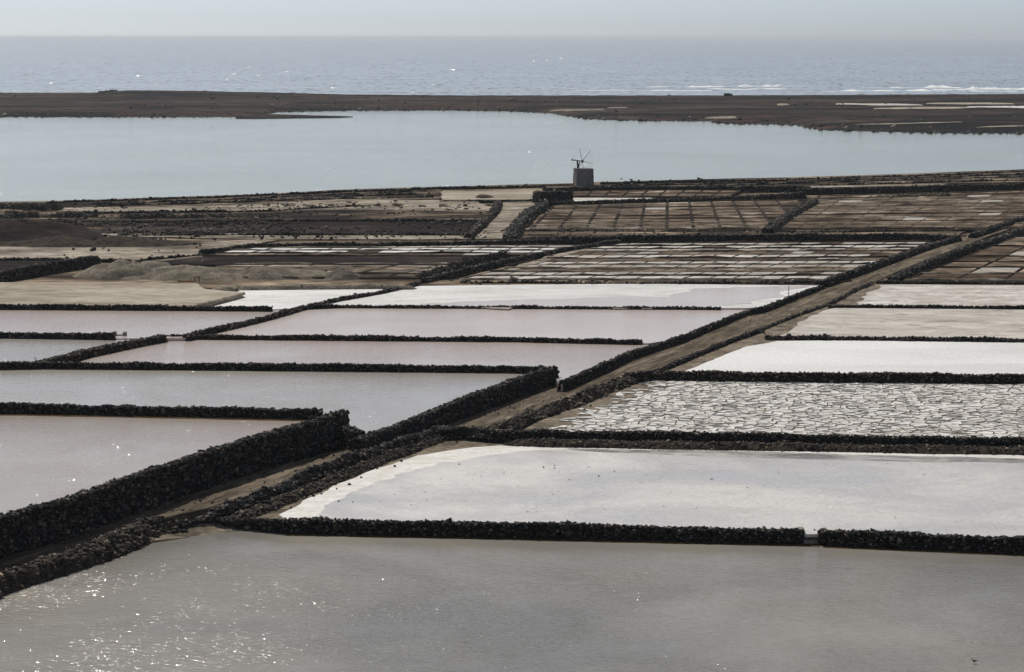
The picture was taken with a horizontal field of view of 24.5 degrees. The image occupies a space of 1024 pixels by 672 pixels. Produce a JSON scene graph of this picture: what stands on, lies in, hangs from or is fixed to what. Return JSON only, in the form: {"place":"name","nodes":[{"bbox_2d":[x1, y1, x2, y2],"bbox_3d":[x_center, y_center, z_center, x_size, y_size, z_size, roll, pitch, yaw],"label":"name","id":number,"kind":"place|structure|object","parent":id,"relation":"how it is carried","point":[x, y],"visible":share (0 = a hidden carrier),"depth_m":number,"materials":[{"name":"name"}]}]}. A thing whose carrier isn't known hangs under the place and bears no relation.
{"place":"outdoors","nodes":[
{"label":"outdoors","id":0,"kind":"place"},
{"bbox_2d":[0,338,136,362],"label":"side brine pan","id":1,"kind":"object","parent":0,"point":[21,350],"visible":0.45,"depth_m":234.97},
{"bbox_2d":[34,334,167,362],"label":"dry stone wall","id":2,"kind":"structure","parent":1,"relation":"on","point":[77,355],"depth_m":231.70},
{"bbox_2d":[0,239,253,262],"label":"tan field","id":3,"kind":"structure","parent":0,"point":[134,253],"depth_m":340.23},
{"bbox_2d":[0,252,204,262],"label":"stone row","id":4,"kind":"object","parent":3,"relation":"on","point":[60,258],"visible":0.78,"depth_m":325.95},
{"bbox_2d":[0,416,303,513],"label":"pink brine pan","id":5,"kind":"object","parent":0,"point":[45,458],"visible":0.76,"depth_m":172.46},
{"bbox_2d":[0,413,307,420],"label":"mud shoal","id":6,"kind":"structure","parent":5,"relation":"on","point":[159,417],"depth_m":185.49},
{"bbox_2d":[0,448,351,569],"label":"dirt strip","id":7,"kind":"object","parent":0,"point":[233,489],"visible":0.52,"depth_m":162.00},
{"bbox_2d":[150,523,243,542],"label":"pond shore","id":8,"kind":"structure","parent":0,"point":[208,528],"depth_m":156.32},
{"bbox_2d":[139,239,278,262],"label":"farm track","id":9,"kind":"structure","parent":0,"point":[256,241],"depth_m":345.43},
{"bbox_2d":[0,210,485,221],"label":"scrub field","id":10,"kind":"structure","parent":0,"point":[382,215],"depth_m":406.71,"materials":[{"name":"soil"}]},
{"bbox_2d":[52,189,442,207],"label":"shore terrace","id":11,"kind":"structure","parent":0,"point":[436,194],"depth_m":445.12,"materials":[{"name":"soil"}]},
{"bbox_2d":[70,189,425,204],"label":"stone row","id":12,"kind":"object","parent":11,"relation":"on","point":[234,198],"visible":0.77,"depth_m":445.55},
{"bbox_2d":[95,192,429,206],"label":"stone row","id":13,"kind":"object","parent":11,"relation":"on","point":[264,199],"visible":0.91,"depth_m":442.53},
{"bbox_2d":[159,195,433,204],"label":"stone row","id":14,"kind":"object","parent":11,"relation":"on","point":[283,199],"visible":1,"depth_m":443.09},
{"bbox_2d":[0,370,522,433],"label":"grey brine pan","id":15,"kind":"object","parent":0,"point":[369,401],"visible":0.52,"depth_m":206.70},
{"bbox_2d":[0,401,323,419],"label":"dry stone wall","id":16,"kind":"structure","parent":15,"relation":"on","point":[226,411],"depth_m":186.19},
{"bbox_2d":[0,369,526,373],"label":"mud shoal","id":17,"kind":"structure","parent":15,"relation":"on","point":[268,371],"depth_m":217.74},
{"bbox_2d":[0,361,549,372],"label":"dry stone wall","id":18,"kind":"structure","parent":15,"relation":"on","point":[266,366],"depth_m":218.35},
{"bbox_2d":[101,220,476,233],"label":"dark field","id":19,"kind":"structure","parent":0,"point":[333,226],"depth_m":382.43,"materials":[{"name":"soil"}]},
{"bbox_2d":[95,218,478,222],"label":"stone row","id":20,"kind":"object","parent":19,"relation":"on","point":[335,220],"visible":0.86,"depth_m":394.88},
{"bbox_2d":[236,114,352,118],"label":"gravel spit","id":21,"kind":"structure","parent":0,"point":[273,116],"depth_m":978.44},
{"bbox_2d":[100,233,502,240],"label":"farm track","id":22,"kind":"structure","parent":0,"point":[349,237],"depth_m":362.95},
{"bbox_2d":[81,340,648,391],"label":"rose brine pan","id":23,"kind":"object","parent":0,"point":[567,360],"visible":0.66,"depth_m":232.03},
{"bbox_2d":[157,333,642,344],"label":"dry stone wall","id":24,"kind":"structure","parent":23,"relation":"on","point":[386,337],"depth_m":241.46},
{"bbox_2d":[211,308,747,345],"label":"pale brine pan","id":25,"kind":"object","parent":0,"point":[649,327],"visible":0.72,"depth_m":255.02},
{"bbox_2d":[182,281,421,340],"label":"dry stone wall","id":26,"kind":"structure","parent":25,"relation":"on","point":[192,335],"depth_m":260.74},
{"bbox_2d":[475,201,534,237],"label":"pale track","id":27,"kind":"structure","parent":0,"point":[502,220],"depth_m":400.54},
{"bbox_2d":[193,440,818,539],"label":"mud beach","id":28,"kind":"structure","parent":0,"point":[447,445],"depth_m":183.58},
{"bbox_2d":[196,424,448,522],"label":"rubble bank","id":29,"kind":"structure","parent":28,"relation":"on","point":[308,474],"depth_m":170.15,"materials":[{"name":"stone"}]},
{"bbox_2d":[230,435,446,521],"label":"rubble bank","id":30,"kind":"structure","parent":28,"relation":"on","point":[282,500],"depth_m":170.23,"materials":[{"name":"brown stone"}]},
{"bbox_2d":[285,533,820,546],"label":"mud shoal","id":31,"kind":"structure","parent":28,"relation":"on","point":[571,540],"depth_m":153.94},
{"bbox_2d":[279,445,1023,518],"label":"salt rim","id":32,"kind":"object","parent":28,"relation":"on","point":[311,507],"visible":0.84,"depth_m":177.81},
{"bbox_2d":[317,449,1023,536],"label":"wet salt pan","id":33,"kind":"object","parent":28,"relation":"on","point":[936,498],"visible":0.98,"depth_m":166.48,"materials":[{"name":"liquid"}]},
{"bbox_2d":[501,437,1023,454],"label":"rubble bank","id":34,"kind":"structure","parent":28,"relation":"on","point":[680,444],"depth_m":184.04,"materials":[{"name":"brown stone"}]},
{"bbox_2d":[567,448,1023,462],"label":"wet mud strip","id":35,"kind":"object","parent":28,"relation":"on","point":[764,454],"visible":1,"depth_m":181.53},
{"bbox_2d":[814,528,1023,553],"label":"dry stone wall","id":36,"kind":"structure","parent":28,"relation":"on","point":[902,539],"depth_m":151.27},
{"bbox_2d":[821,545,1023,555],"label":"mud shoal","id":37,"kind":"structure","parent":28,"relation":"on","point":[917,550],"depth_m":150.94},
{"bbox_2d":[0,530,1023,671],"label":"pond water","id":38,"kind":"structure","parent":0,"point":[247,601],"depth_m":135.47,"materials":[{"name":"liquid"}]},
{"bbox_2d":[0,110,1023,201],"bbox_3d":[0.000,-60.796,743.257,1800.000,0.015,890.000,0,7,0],"label":"lagoon","id":39,"kind":"structure","parent":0,"point":[61,158],"depth_m":680.48,"materials":[{"name":"liquid"}]},
{"bbox_2d":[0,38,1023,95],"bbox_3d":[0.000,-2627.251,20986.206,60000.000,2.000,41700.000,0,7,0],"label":"sea","id":40,"kind":"structure","parent":0,"point":[535,66],"depth_m":2708.41,"materials":[{"name":"liquid"}]},
{"bbox_2d":[0,90,1023,133],"bbox_3d":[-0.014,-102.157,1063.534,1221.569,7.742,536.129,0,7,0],"label":"gravel bar","id":41,"kind":"object","parent":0,"point":[759,109],"visible":0.98,"depth_m":1070.34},
{"bbox_2d":[0,106,1023,134],"bbox_3d":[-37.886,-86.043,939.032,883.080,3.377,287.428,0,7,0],"label":"shore rocks","id":42,"kind":"object","parent":41,"relation":"on","point":[845,128],"visible":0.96,"depth_m":953.49,"materials":[{"name":"stone"}]},
{"bbox_2d":[3,90,1023,121],"bbox_3d":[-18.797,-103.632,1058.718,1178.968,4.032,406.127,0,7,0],"label":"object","id":43,"kind":"object","parent":41,"relation":"on","point":[277,97],"visible":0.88,"depth_m":1133.04,"materials":[{"name":"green plant"}]},
{"bbox_2d":[0,169,1023,288],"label":"sandy ground","id":44,"kind":"structure","parent":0,"point":[66,276],"depth_m":309.78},
{"bbox_2d":[0,255,100,281],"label":"dry stone wall","id":45,"kind":"structure","parent":44,"relation":"on","point":[40,269],"depth_m":308.53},
{"bbox_2d":[0,219,109,240],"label":"gravel heap","id":46,"kind":"object","parent":44,"relation":"on","point":[17,230],"visible":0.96,"depth_m":362.50,"materials":[{"name":"gravel"}]},
{"bbox_2d":[0,235,201,246],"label":"gravel heap","id":47,"kind":"object","parent":44,"relation":"on","point":[88,241],"visible":0.99,"depth_m":349.64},
{"bbox_2d":[72,259,171,278],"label":"gravel heap","id":48,"kind":"object","parent":44,"relation":"on","point":[119,268],"visible":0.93,"depth_m":304.69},
{"bbox_2d":[0,282,244,306],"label":"salt pan","id":49,"kind":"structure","parent":44,"relation":"on","point":[93,293],"depth_m":280.14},
{"bbox_2d":[0,310,279,340],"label":"back brine pan","id":50,"kind":"object","parent":44,"relation":"on","point":[137,324],"visible":0.5,"depth_m":255.56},
{"bbox_2d":[0,331,115,339],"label":"dry stone wall","id":51,"kind":"structure","parent":50,"relation":"on","point":[69,335],"depth_m":241.44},
{"bbox_2d":[0,303,272,311],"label":"dry stone wall","id":52,"kind":"structure","parent":50,"relation":"on","point":[144,307],"depth_m":265.87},
{"bbox_2d":[121,265,247,280],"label":"gravel heap","id":53,"kind":"object","parent":44,"relation":"on","point":[183,272],"visible":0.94,"depth_m":302.64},
{"bbox_2d":[58,203,379,213],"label":"stone row","id":54,"kind":"object","parent":44,"relation":"on","point":[208,210],"visible":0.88,"depth_m":413.55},
{"bbox_2d":[58,199,490,211],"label":"pale strip","id":55,"kind":"object","parent":44,"relation":"on","point":[409,205],"visible":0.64,"depth_m":427.52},
{"bbox_2d":[239,266,328,279],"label":"gravel heap","id":56,"kind":"object","parent":44,"relation":"on","point":[267,273],"visible":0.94,"depth_m":303.25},
{"bbox_2d":[117,231,464,235],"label":"stone row","id":57,"kind":"object","parent":44,"relation":"on","point":[300,233],"visible":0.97,"depth_m":366.99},
{"bbox_2d":[215,289,382,309],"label":"bright salt pan","id":58,"kind":"object","parent":44,"relation":"on","point":[279,299],"visible":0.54,"depth_m":279.19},
{"bbox_2d":[212,283,416,291],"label":"rubble bank","id":59,"kind":"structure","parent":58,"relation":"on","point":[236,288],"depth_m":286.93,"materials":[{"name":"brown stone"}]},
{"bbox_2d":[45,184,572,204],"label":"dry stone wall","id":60,"kind":"structure","parent":44,"relation":"on","point":[366,190],"depth_m":465.36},
{"bbox_2d":[216,262,455,278],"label":"basin block","id":61,"kind":"structure","parent":44,"relation":"on","point":[397,271],"depth_m":314.12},
{"bbox_2d":[323,266,361,280],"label":"gravel heap","id":62,"kind":"object","parent":44,"relation":"on","point":[342,273],"visible":1,"depth_m":302.05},
{"bbox_2d":[161,256,539,266],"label":"dark strip","id":63,"kind":"object","parent":44,"relation":"on","point":[212,261],"visible":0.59,"depth_m":324.66,"materials":[{"name":"stone"}]},
{"bbox_2d":[198,237,572,253],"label":"dry stone wall","id":64,"kind":"structure","parent":44,"relation":"on","point":[403,243],"depth_m":346.32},
{"bbox_2d":[203,244,573,256],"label":"basin block","id":65,"kind":"structure","parent":44,"relation":"on","point":[470,250],"depth_m":339.11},
{"bbox_2d":[463,201,502,237],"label":"dry stone wall","id":66,"kind":"structure","parent":44,"relation":"on","point":[480,225],"depth_m":387.93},
{"bbox_2d":[440,190,535,200],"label":"tan square","id":67,"kind":"structure","parent":44,"relation":"on","point":[522,195],"depth_m":454.81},
{"bbox_2d":[0,176,1023,284],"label":"scattered stones","id":68,"kind":"object","parent":44,"relation":"on","point":[512,278],"visible":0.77,"depth_m":380.47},
{"bbox_2d":[420,239,620,283],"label":"dry stone wall","id":69,"kind":"structure","parent":44,"relation":"on","point":[474,269],"depth_m":318.19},
{"bbox_2d":[501,202,550,240],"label":"dry stone wall","id":70,"kind":"structure","parent":44,"relation":"on","point":[525,218],"depth_m":387.47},
{"bbox_2d":[532,189,573,202],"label":"dry stone wall","id":71,"kind":"structure","parent":44,"relation":"on","point":[554,195],"depth_m":436.36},
{"bbox_2d":[572,149,593,185],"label":"windmill","id":72,"kind":"object","parent":44,"relation":"on","point":[583,176],"visible":0.98,"depth_m":485.61,"materials":[{"name":"grey paint"}]},
{"bbox_2d":[572,189,741,198],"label":"basin block","id":73,"kind":"structure","parent":44,"relation":"on","point":[663,193],"depth_m":458.89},
{"bbox_2d":[529,199,808,229],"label":"basin block","id":74,"kind":"structure","parent":44,"relation":"on","point":[728,214],"depth_m":403.47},
{"bbox_2d":[542,184,803,192],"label":"dry stone wall","id":75,"kind":"structure","parent":44,"relation":"on","point":[767,188],"depth_m":469.23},
{"bbox_2d":[542,191,806,206],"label":"dry stone wall","id":76,"kind":"structure","parent":44,"relation":"on","point":[791,195],"depth_m":437.56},
{"bbox_2d":[600,177,788,184],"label":"dry stone wall","id":77,"kind":"structure","parent":44,"relation":"on","point":[685,181],"depth_m":495.27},
{"bbox_2d":[459,240,931,280],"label":"basin block","id":78,"kind":"structure","parent":44,"relation":"on","point":[737,260],"depth_m":323.17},
{"bbox_2d":[503,232,959,243],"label":"dry stone wall","id":79,"kind":"structure","parent":44,"relation":"on","point":[802,236],"depth_m":356.98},
{"bbox_2d":[760,199,818,232],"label":"dry stone wall","id":80,"kind":"structure","parent":44,"relation":"on","point":[777,223],"depth_m":394.79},
{"bbox_2d":[819,235,962,286],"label":"dry stone wall","id":81,"kind":"structure","parent":44,"relation":"on","point":[833,280],"depth_m":317.71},
{"bbox_2d":[779,190,1023,231],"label":"basin block","id":82,"kind":"structure","parent":44,"relation":"on","point":[974,211],"depth_m":411.33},
{"bbox_2d":[788,170,1023,179],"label":"dry stone wall","id":83,"kind":"structure","parent":44,"relation":"on","point":[859,176],"depth_m":519.36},
{"bbox_2d":[797,183,1023,194],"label":"dry stone wall","id":84,"kind":"structure","parent":44,"relation":"on","point":[916,188],"depth_m":469.74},
{"bbox_2d":[887,226,1023,280],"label":"dry stone wall","id":85,"kind":"structure","parent":44,"relation":"on","point":[942,259],"depth_m":327.93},
{"bbox_2d":[903,236,1023,282],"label":"basin block","id":86,"kind":"structure","parent":44,"relation":"on","point":[1002,261],"depth_m":312.05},
{"bbox_2d":[968,216,1023,237],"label":"dry stone wall","id":87,"kind":"structure","parent":44,"relation":"on","point":[989,229],"depth_m":373.50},
{"bbox_2d":[0,0,1023,37],"label":"sky","id":88,"kind":"structure","parent":0,"point":[18,18],"materials":[{"name":"grey"}]},
{"bbox_2d":[311,284,817,309],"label":"salt pan","id":89,"kind":"object","parent":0,"point":[435,294],"visible":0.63,"depth_m":284.30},
{"bbox_2d":[312,303,720,309],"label":"dry stone wall","id":90,"kind":"structure","parent":89,"relation":"on","point":[428,306],"depth_m":268.61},
{"bbox_2d":[372,286,808,309],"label":"salt water","id":91,"kind":"structure","parent":0,"point":[698,297],"depth_m":275.51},
{"bbox_2d":[421,280,851,285],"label":"tan verge","id":92,"kind":"structure","parent":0,"point":[446,283],"depth_m":296.04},
{"bbox_2d":[463,279,819,283],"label":"stone row","id":93,"kind":"object","parent":92,"relation":"on","point":[655,282],"visible":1,"depth_m":294.54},
{"bbox_2d":[447,217,1016,426],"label":"road","id":94,"kind":"structure","parent":0,"point":[659,359],"depth_m":245.46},
{"bbox_2d":[54,266,898,549],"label":"road stones","id":95,"kind":"object","parent":94,"relation":"on","point":[124,526],"visible":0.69,"depth_m":174.45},
{"bbox_2d":[465,374,639,440],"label":"rubble bank","id":96,"kind":"structure","parent":94,"relation":"on","point":[526,418],"depth_m":200.05,"materials":[{"name":"brown stone"}]},
{"bbox_2d":[557,285,824,390],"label":"dry stone wall","id":97,"kind":"structure","parent":94,"relation":"on","point":[589,374],"depth_m":238.54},
{"bbox_2d":[522,228,965,237],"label":"brown verge","id":98,"kind":"structure","parent":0,"point":[585,234],"depth_m":369.35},
{"bbox_2d":[525,228,759,231],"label":"stone row","id":99,"kind":"object","parent":98,"relation":"on","point":[607,230],"visible":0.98,"depth_m":372.90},
{"bbox_2d":[777,229,973,232],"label":"stone row","id":100,"kind":"object","parent":98,"relation":"on","point":[891,230],"visible":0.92,"depth_m":372.70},
{"bbox_2d":[524,381,1023,436],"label":"cracked pan floor","id":101,"kind":"structure","parent":0,"point":[551,421],"depth_m":199.87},
{"bbox_2d":[546,380,1023,437],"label":"salt plates","id":102,"kind":"object","parent":101,"relation":"on","point":[971,399],"visible":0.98,"depth_m":200.11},
{"bbox_2d":[624,369,1023,383],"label":"dry stone wall","id":103,"kind":"structure","parent":101,"relation":"on","point":[826,377],"depth_m":215.80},
{"bbox_2d":[546,172,1023,187],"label":"shore terrace","id":104,"kind":"structure","parent":0,"point":[809,185],"depth_m":500.30,"materials":[{"name":"soil"}]},
{"bbox_2d":[606,172,1023,185],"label":"stone row","id":105,"kind":"object","parent":104,"relation":"on","point":[846,179],"visible":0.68,"depth_m":501.13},
{"bbox_2d":[708,174,1023,185],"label":"stone row","id":106,"kind":"object","parent":104,"relation":"on","point":[794,182],"visible":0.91,"depth_m":499.15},
{"bbox_2d":[818,178,1023,185],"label":"stone row","id":107,"kind":"object","parent":104,"relation":"on","point":[922,181],"visible":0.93,"depth_m":494.60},
{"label":"land","id":108,"kind":"structure","parent":0,"visible":0},
{"bbox_2d":[0,516,195,598],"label":"rubble bank","id":109,"kind":"structure","parent":108,"relation":"on","point":[116,543],"depth_m":147.21,"materials":[{"name":"brown stone"}]},
{"bbox_2d":[0,408,349,558],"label":"dry stone wall","id":110,"kind":"structure","parent":108,"relation":"on","point":[76,514],"depth_m":161.56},
{"bbox_2d":[337,424,365,449],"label":"dry stone wall","id":111,"kind":"structure","parent":108,"relation":"on","point":[347,434],"depth_m":183.29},
{"bbox_2d":[351,365,559,451],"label":"dry stone wall","id":112,"kind":"structure","parent":108,"relation":"on","point":[472,403],"depth_m":197.85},
{"bbox_2d":[178,515,804,544],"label":"dry stone wall","id":113,"kind":"structure","parent":108,"relation":"on","point":[567,529],"depth_m":154.76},
{"bbox_2d":[430,425,1023,446],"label":"dry stone wall","id":114,"kind":"structure","parent":108,"relation":"on","point":[461,432],"depth_m":186.10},
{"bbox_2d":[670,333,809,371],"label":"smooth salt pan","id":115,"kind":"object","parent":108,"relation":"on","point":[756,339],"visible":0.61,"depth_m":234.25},
{"bbox_2d":[657,304,827,370],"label":"dry stone wall","id":116,"kind":"structure","parent":115,"relation":"on","point":[696,354],"depth_m":240.29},
{"bbox_2d":[686,340,1023,374],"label":"smooth salt","id":117,"kind":"object","parent":115,"relation":"on","point":[854,356],"visible":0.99,"depth_m":228.92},
{"bbox_2d":[764,333,1023,342],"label":"dry stone wall","id":118,"kind":"structure","parent":115,"relation":"on","point":[811,337],"depth_m":241.50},
{"bbox_2d":[764,307,832,335],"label":"crusted pan","id":119,"kind":"object","parent":108,"relation":"on","point":[784,327],"visible":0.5,"depth_m":253.26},
{"bbox_2d":[780,308,1023,338],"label":"crusted salt","id":120,"kind":"object","parent":119,"relation":"on","point":[904,322],"visible":1,"depth_m":254.77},
{"bbox_2d":[828,304,1023,308],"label":"dry stone wall","id":121,"kind":"structure","parent":119,"relation":"on","point":[940,306],"depth_m":268.77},
{"bbox_2d":[834,283,995,304],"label":"crusted pan","id":122,"kind":"object","parent":108,"relation":"on","point":[852,299],"visible":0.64,"depth_m":284.02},
{"bbox_2d":[856,284,1023,305],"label":"crusted salt","id":123,"kind":"object","parent":122,"relation":"on","point":[973,295],"visible":1,"depth_m":280.46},
{"bbox_2d":[875,280,1023,284],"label":"dry stone wall","id":124,"kind":"structure","parent":122,"relation":"on","point":[942,282],"depth_m":293.54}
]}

